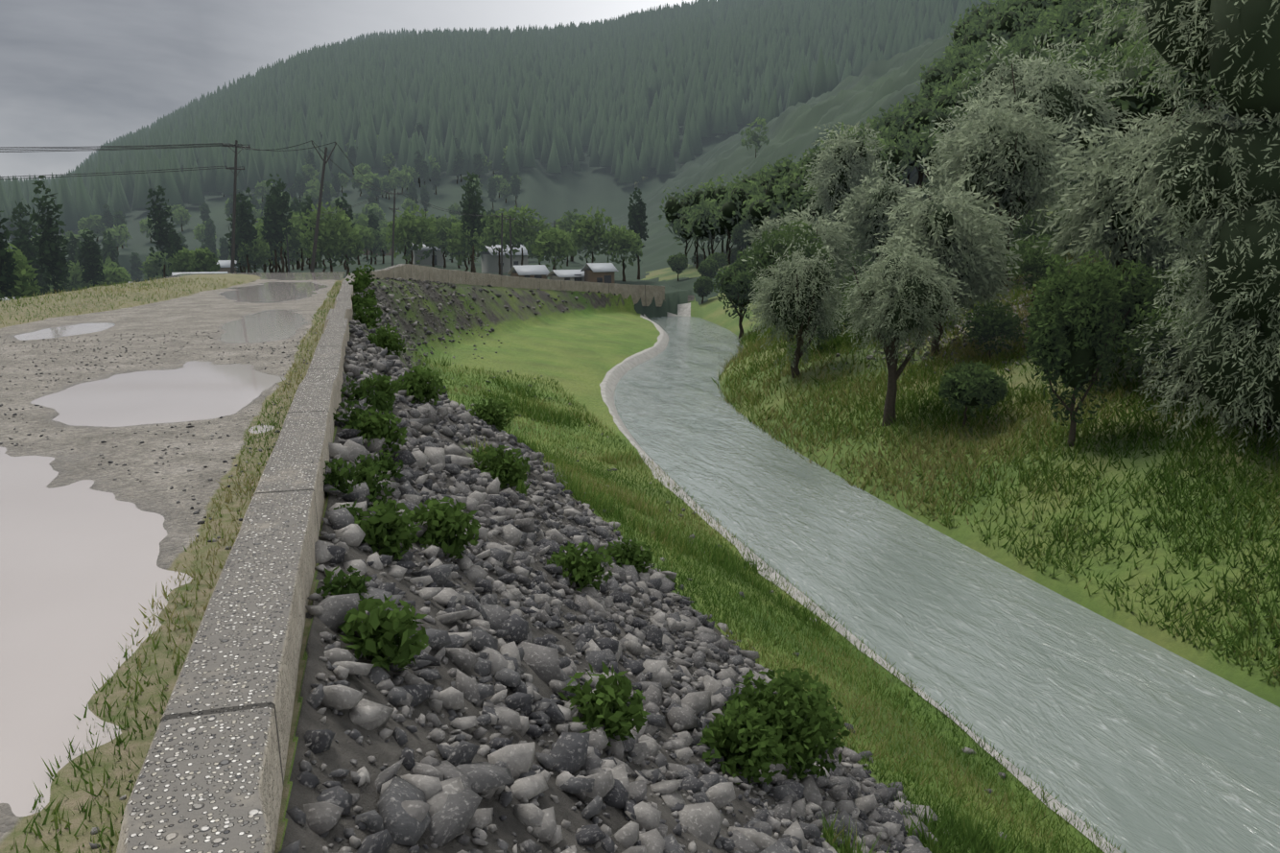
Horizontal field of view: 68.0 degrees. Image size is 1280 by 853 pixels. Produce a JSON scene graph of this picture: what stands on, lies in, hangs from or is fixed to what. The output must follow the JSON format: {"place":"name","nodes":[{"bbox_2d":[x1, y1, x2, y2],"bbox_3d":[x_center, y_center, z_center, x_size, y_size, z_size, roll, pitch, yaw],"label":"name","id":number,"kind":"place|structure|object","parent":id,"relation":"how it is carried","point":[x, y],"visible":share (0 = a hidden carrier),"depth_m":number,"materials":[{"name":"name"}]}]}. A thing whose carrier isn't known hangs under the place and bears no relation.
{"place":"outdoors","nodes":[
{"label":"outdoors","id":0,"kind":"place"},
{"bbox_2d":[0,0,717,181],"label":"sky","id":1,"kind":"structure","parent":0,"point":[74,73],"materials":[{"name":"grey"}]},
{"bbox_2d":[412,249,584,281],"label":"white hut walls","id":2,"kind":"structure","parent":0,"point":[489,263],"depth_m":146.64,"materials":[{"name":"white paint"}]},
{"bbox_2d":[0,23,1279,852],"bbox_3d":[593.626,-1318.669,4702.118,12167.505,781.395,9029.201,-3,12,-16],"label":"ground","id":3,"kind":"structure","parent":0,"point":[584,343],"depth_m":20.73,"materials":[{"name":"green plant"}]},
{"bbox_2d":[0,271,345,816],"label":"puddle water","id":4,"kind":"structure","parent":3,"relation":"on","point":[82,576],"depth_m":6.36,"materials":[{"name":"grey liquid"}]},
{"bbox_2d":[0,121,648,301],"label":"conifer trees","id":5,"kind":"object","parent":3,"relation":"on","point":[50,254],"visible":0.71,"depth_m":124.89,"materials":[{"name":"green plant"}]},
{"bbox_2d":[116,263,664,852],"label":"parapet wall","id":6,"kind":"structure","parent":3,"relation":"on","point":[210,778],"depth_m":4.12,"materials":[{"name":"concrete"}]},
{"bbox_2d":[221,140,559,276],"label":"utility poles","id":7,"kind":"object","parent":3,"relation":"on","point":[235,169],"visible":0.81,"depth_m":64.70,"materials":[{"name":"brown"}]},
{"bbox_2d":[0,141,549,227],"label":"power lines","id":8,"kind":"object","parent":7,"relation":"on","point":[187,145],"visible":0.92,"depth_m":61.15,"materials":[{"name":"black metal"}]},
{"bbox_2d":[216,246,614,283],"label":"brown hut walls","id":9,"kind":"structure","parent":3,"relation":"on","point":[590,275],"depth_m":94.34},
{"bbox_2d":[0,242,617,300],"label":"roofs","id":10,"kind":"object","parent":9,"relation":"on","point":[531,270],"visible":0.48,"depth_m":96.64,"materials":[{"name":"grey metal"}]},
{"bbox_2d":[383,251,611,283],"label":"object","id":11,"kind":"structure","parent":9,"relation":"in","point":[606,278],"depth_m":94.75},
{"bbox_2d":[0,0,1005,234],"bbox_3d":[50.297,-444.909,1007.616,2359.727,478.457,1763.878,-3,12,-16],"label":"mountain conifer forest","id":12,"kind":"object","parent":3,"relation":"on","point":[622,94],"visible":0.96,"depth_m":479.24,"materials":[{"name":"green plant"}]},
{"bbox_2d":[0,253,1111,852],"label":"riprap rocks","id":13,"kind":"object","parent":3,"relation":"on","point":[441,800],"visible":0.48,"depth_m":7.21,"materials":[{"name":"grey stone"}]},
{"bbox_2d":[315,263,850,785],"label":"shrubs","id":14,"kind":"object","parent":3,"relation":"on","point":[778,728],"visible":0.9,"depth_m":8.45,"materials":[{"name":"green plant"}]},
{"bbox_2d":[366,350,808,766],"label":"weed stems","id":15,"kind":"object","parent":3,"relation":"on","point":[448,542],"visible":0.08,"depth_m":8.18,"materials":[{"name":"green"}]},
{"bbox_2d":[0,0,1243,300],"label":"trees","id":16,"kind":"object","parent":3,"relation":"on","point":[570,236],"visible":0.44,"depth_m":123.79,"materials":[{"name":"green plant"}]},
{"bbox_2d":[12,0,1254,293],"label":"forest trunks","id":17,"kind":"object","parent":3,"relation":"on","point":[711,249],"visible":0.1,"depth_m":135.85,"materials":[{"name":"brown plant"}]},
{"bbox_2d":[0,248,1279,852],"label":"grass","id":18,"kind":"structure","parent":3,"relation":"on","point":[971,838],"depth_m":23.32,"materials":[{"name":"green plant"}]},
{"bbox_2d":[599,315,1121,852],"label":"river bank edge","id":19,"kind":"object","parent":3,"relation":"on","point":[613,377],"visible":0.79,"depth_m":22.39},
{"bbox_2d":[666,217,1165,427],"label":"bush leaves","id":20,"kind":"object","parent":3,"relation":"on","point":[1077,288],"visible":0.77,"depth_m":28.31,"materials":[{"name":"green plant"}]},
{"bbox_2d":[664,0,1221,239],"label":"trees","id":21,"kind":"object","parent":3,"relation":"on","point":[727,209],"visible":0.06,"depth_m":114.18,"materials":[{"name":"green plant"}]},
{"bbox_2d":[698,120,1242,393],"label":"shrub stems","id":22,"kind":"object","parent":3,"relation":"on","point":[1031,300],"depth_m":40.42,"materials":[{"name":"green plant"}]},
{"bbox_2d":[677,63,1278,446],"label":"tree branches","id":23,"kind":"object","parent":3,"relation":"on","point":[893,374],"visible":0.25,"depth_m":34.30,"materials":[{"name":"brown plant"}]},
{"bbox_2d":[676,0,1279,453],"bbox_3d":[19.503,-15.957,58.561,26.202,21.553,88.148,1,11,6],"label":"trees","id":24,"kind":"object","parent":3,"relation":"on","point":[980,261],"visible":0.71,"depth_m":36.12,"materials":[{"name":"green plant"}]},
{"bbox_2d":[689,99,1277,399],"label":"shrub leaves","id":25,"kind":"object","parent":3,"relation":"on","point":[989,323],"visible":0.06,"depth_m":37.67,"materials":[{"name":"green plant"}]},
{"bbox_2d":[614,315,1279,852],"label":"river","id":26,"kind":"structure","parent":0,"point":[1130,742],"depth_m":19.29,"materials":[{"name":"grey liquid"}]}
]}

